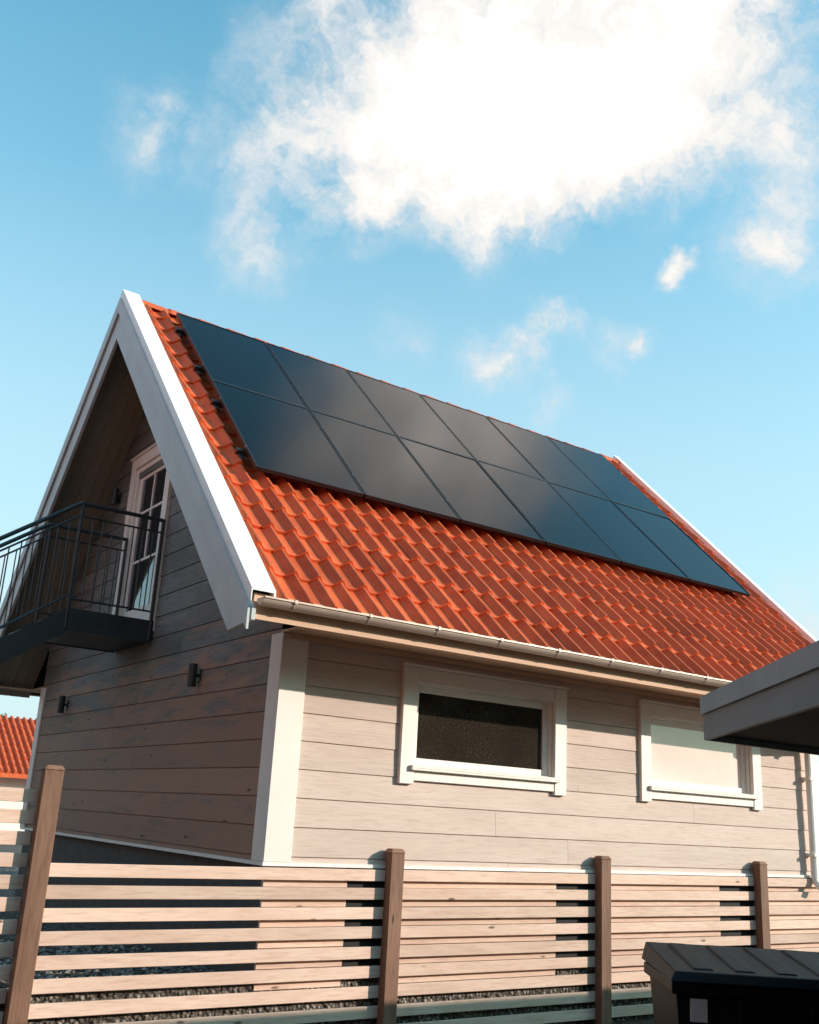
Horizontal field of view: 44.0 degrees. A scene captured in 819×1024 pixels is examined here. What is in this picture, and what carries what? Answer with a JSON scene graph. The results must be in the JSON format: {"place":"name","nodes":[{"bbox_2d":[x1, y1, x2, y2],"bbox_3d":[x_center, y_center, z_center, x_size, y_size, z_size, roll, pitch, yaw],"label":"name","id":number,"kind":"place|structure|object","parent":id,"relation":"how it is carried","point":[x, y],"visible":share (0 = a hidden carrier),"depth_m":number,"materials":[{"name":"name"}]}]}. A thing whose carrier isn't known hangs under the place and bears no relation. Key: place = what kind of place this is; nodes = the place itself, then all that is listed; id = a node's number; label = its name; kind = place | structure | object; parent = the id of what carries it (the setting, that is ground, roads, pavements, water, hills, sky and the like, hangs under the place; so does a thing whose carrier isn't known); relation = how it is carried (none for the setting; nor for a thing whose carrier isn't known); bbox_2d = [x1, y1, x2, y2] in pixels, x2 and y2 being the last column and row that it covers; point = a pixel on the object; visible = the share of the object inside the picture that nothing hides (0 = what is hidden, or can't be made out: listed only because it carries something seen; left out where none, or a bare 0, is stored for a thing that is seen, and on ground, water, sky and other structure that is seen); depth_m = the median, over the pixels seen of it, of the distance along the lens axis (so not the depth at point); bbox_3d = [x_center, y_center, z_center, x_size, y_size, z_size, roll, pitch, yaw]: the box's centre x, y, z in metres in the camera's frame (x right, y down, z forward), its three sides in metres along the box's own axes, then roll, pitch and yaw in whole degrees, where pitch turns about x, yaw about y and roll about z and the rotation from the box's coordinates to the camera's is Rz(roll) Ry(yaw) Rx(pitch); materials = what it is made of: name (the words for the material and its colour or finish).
{"place":"outdoors","nodes":[
{"label":"outdoors","id":0,"kind":"place"},
{"bbox_2d":[0,344,143,697],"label":"gable soffit","id":1,"kind":"structure","parent":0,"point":[110,429],"depth_m":12.24,"materials":[{"name":"wood"}]},
{"bbox_2d":[0,298,255,636],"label":"bargeboard","id":2,"kind":"object","parent":1,"relation":"attached to","point":[228,609],"visible":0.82,"depth_m":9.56,"materials":[{"name":"paint"}]},
{"bbox_2d":[0,593,725,704],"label":"eave soffit","id":3,"kind":"structure","parent":1,"relation":"attached to","point":[342,633],"depth_m":8.40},
{"bbox_2d":[31,322,784,695],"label":"roof deck","id":4,"kind":"structure","parent":1,"relation":"attached to","point":[41,678],"depth_m":10.34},
{"bbox_2d":[142,300,620,463],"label":"ridge tiles","id":5,"kind":"object","parent":4,"relation":"attached to","point":[168,311],"visible":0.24,"depth_m":12.28,"materials":[{"name":"ceramic"}]},
{"bbox_2d":[0,289,817,642],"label":"verge flashing","id":6,"kind":"object","parent":4,"relation":"attached to","point":[244,555],"visible":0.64,"depth_m":8.84,"materials":[{"name":"white metal"}]},
{"bbox_2d":[174,312,750,596],"bbox_3d":[0.746,-0.596,11.663,6.744,2.450,2.458,14,-20,-33],"label":"solar panel array","id":7,"kind":"object","parent":4,"relation":"attached to","point":[293,415],"visible":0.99,"depth_m":11.13,"materials":[{"name":"black glass"}]},
{"bbox_2d":[144,304,811,680],"bbox_3d":[1.097,-0.075,11.216,7.540,4.040,4.070,14,-20,-33],"label":"roof tiles front","id":8,"kind":"object","parent":4,"relation":"on","point":[300,530],"visible":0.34,"depth_m":9.19,"materials":[{"name":"orange tile"}]},
{"bbox_2d":[257,595,731,686],"bbox_3d":[2.138,1.413,9.011,7.742,0.071,0.128,14,-20,-33],"label":"gutter","id":9,"kind":"object","parent":4,"relation":"attached to","point":[330,612],"visible":0.84,"depth_m":7.88,"materials":[{"name":"metal"}]},
{"bbox_2d":[0,938,220,992],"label":"loose gravel","id":10,"kind":"structure","parent":0,"point":[97,972],"depth_m":7.66,"materials":[{"name":"grey gravel"}]},
{"bbox_2d":[0,845,653,1023],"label":"gravel yard","id":11,"kind":"structure","parent":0,"point":[116,994],"depth_m":7.68,"materials":[{"name":"grey gravel"}]},
{"bbox_2d":[0,777,26,830],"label":"walls","id":12,"kind":"structure","parent":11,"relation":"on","point":[13,782],"depth_m":29.76,"materials":[{"name":"white paint"}]},
{"bbox_2d":[0,717,35,778],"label":"roof","id":13,"kind":"structure","parent":12,"relation":"on","point":[11,774],"depth_m":30.80,"materials":[{"name":"ceramic"}]},
{"bbox_2d":[0,715,36,774],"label":"roof rolls","id":14,"kind":"object","parent":13,"relation":"on","point":[24,757],"visible":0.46,"depth_m":31.05,"materials":[{"name":"orange tile"}]},
{"bbox_2d":[14,830,796,971],"bbox_3d":[-0.154,4.522,11.652,6.820,1.196,6.370,14,-20,-33],"label":"foundation","id":15,"kind":"object","parent":11,"relation":"on","point":[67,849],"visible":0.17,"depth_m":9.01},
{"bbox_2d":[25,412,283,859],"bbox_3d":[-2.780,0.554,10.778,0.018,5.600,6.390,14,-20,-33],"label":"gable siding","id":16,"kind":"object","parent":15,"relation":"on","point":[193,762],"visible":0.56,"depth_m":9.70,"materials":[{"name":"beige wood"}]},
{"bbox_2d":[57,695,68,712],"bbox_3d":[-4.103,2.281,12.001,0.120,0.200,0.080,14,-20,-33],"label":"wall lamp","id":17,"kind":"object","parent":16,"relation":"attached to","point":[62,703],"visible":1,"depth_m":11.97,"materials":[{"name":"metal"}]},
{"bbox_2d":[0,501,164,663],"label":"balcony","id":18,"kind":"structure","parent":16,"relation":"attached to","point":[68,626],"depth_m":10.05,"materials":[{"name":"paint"}]},
{"bbox_2d":[110,488,122,505],"bbox_3d":[-3.467,-0.176,11.991,0.120,0.200,0.080,14,-20,-33],"label":"wall lamp","id":19,"kind":"object","parent":16,"relation":"attached to","point":[116,497],"visible":1,"depth_m":11.96,"materials":[{"name":"metal"}]},
{"bbox_2d":[112,443,171,630],"bbox_3d":[-2.872,0.299,11.018,0.135,2.155,1.310,14,-20,-33],"label":"balcony door","id":20,"kind":"structure","parent":16,"relation":"in","point":[149,494],"depth_m":11.14,"materials":[{"name":"white paint"}]},
{"bbox_2d":[187,663,202,686],"bbox_3d":[-1.917,1.456,9.029,0.120,0.200,0.080,14,-20,-33],"label":"wall lamp","id":21,"kind":"object","parent":16,"relation":"attached to","point":[194,676],"visible":1,"depth_m":9.00,"materials":[{"name":"metal"}]},
{"bbox_2d":[78,624,750,835],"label":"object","id":22,"kind":"object","parent":15,"relation":"on","point":[285,626],"depth_m":9.11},
{"bbox_2d":[290,642,810,874],"bbox_3d":[1.788,2.465,9.540,6.840,1.720,0.018,14,-20,-33],"label":"front siding","id":23,"kind":"object","parent":22,"relation":"attached to","point":[356,803],"visible":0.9,"depth_m":8.84,"materials":[{"name":"paint"}]},
{"bbox_2d":[396,662,568,795],"bbox_3d":[0.693,1.917,8.833,1.874,0.978,0.075,14,-20,-33],"label":"casing","id":24,"kind":"object","parent":23,"relation":"attached to","point":[408,770],"visible":1,"depth_m":8.76,"materials":[{"name":"white paint"}]},
{"bbox_2d":[414,683,552,776],"bbox_3d":[0.642,1.946,8.899,1.570,0.716,0.100,14,-20,-33],"label":"sash","id":25,"kind":"object","parent":23,"relation":"attached to","point":[546,707],"visible":0.53,"depth_m":9.01,"materials":[{"name":"white paint"}]},
{"bbox_2d":[416,692,541,769],"bbox_3d":[0.634,1.940,8.913,1.426,0.552,0.006,14,-20,-33],"label":"pane","id":26,"kind":"object","parent":25,"relation":"attached to","point":[454,729],"visible":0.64,"depth_m":8.89,"materials":[{"name":"black glass"}]},
{"bbox_2d":[637,699,762,810],"bbox_3d":[3.013,2.507,10.376,1.886,0.972,0.075,14,-20,-33],"label":"casing","id":27,"kind":"object","parent":23,"relation":"attached to","point":[648,791],"visible":0.79,"depth_m":10.16,"materials":[{"name":"white paint"}]},
{"bbox_2d":[651,716,750,794],"bbox_3d":[2.962,2.535,10.442,1.582,0.710,0.100,14,-20,-33],"label":"sash","id":28,"kind":"object","parent":23,"relation":"attached to","point":[744,769],"visible":0.41,"depth_m":10.47,"materials":[{"name":"white paint"}]},
{"bbox_2d":[651,724,740,787],"bbox_3d":[2.954,2.529,10.456,1.438,0.546,0.006,14,-20,-33],"label":"pane","id":29,"kind":"object","parent":28,"relation":"attached to","point":[685,755],"visible":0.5,"depth_m":10.42,"materials":[{"name":"beige glass"}]},
{"bbox_2d":[801,753,818,889],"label":"downpipe","id":30,"kind":"object","parent":23,"relation":"attached to","point":[808,778],"visible":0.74,"depth_m":11.09,"materials":[{"name":"white metal"}]},
{"bbox_2d":[20,632,818,874],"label":"corner boards","id":31,"kind":"object","parent":15,"relation":"on","point":[277,790],"visible":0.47,"depth_m":7.71,"materials":[{"name":"white paint"}]},
{"bbox_2d":[20,827,818,877],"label":"base flashing","id":32,"kind":"object","parent":15,"relation":"on","point":[384,866],"visible":0.72,"depth_m":8.71,"materials":[{"name":"white metal"}]},
{"bbox_2d":[253,867,818,990],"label":"plinth boards","id":33,"kind":"object","parent":15,"relation":"attached to","point":[286,944],"visible":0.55,"depth_m":8.41,"materials":[{"name":"beige wood"}]},
{"bbox_2d":[257,867,818,979],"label":"plinth backing","id":34,"kind":"object","parent":15,"relation":"attached to","point":[378,922],"visible":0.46,"depth_m":8.90,"materials":[{"name":"black"}]},
{"bbox_2d":[0,0,818,763],"label":"sky","id":35,"kind":"structure","parent":0,"point":[592,225],"materials":[{"name":"blue"}]},
{"bbox_2d":[591,1018,653,1023],"bbox_3d":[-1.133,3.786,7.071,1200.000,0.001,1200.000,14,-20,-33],"label":"ground","id":36,"kind":"structure","parent":0,"point":[644,1021],"depth_m":9.07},
{"bbox_2d":[0,765,818,1023],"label":"slatted fence","id":37,"kind":"object","parent":36,"relation":"on","point":[35,914],"visible":0.88,"depth_m":7.61,"materials":[{"name":"brown wood"}]},
{"bbox_2d":[642,942,818,1023],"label":"waste bin","id":38,"kind":"object","parent":36,"relation":"on","point":[701,984],"visible":1,"depth_m":4.32,"materials":[{"name":"plastic"}]},
{"bbox_2d":[700,640,818,754],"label":"neighbour carport","id":39,"kind":"object","parent":36,"relation":"on","point":[774,705],"visible":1,"depth_m":3.87,"materials":[{"name":"grey paint"}]}
]}

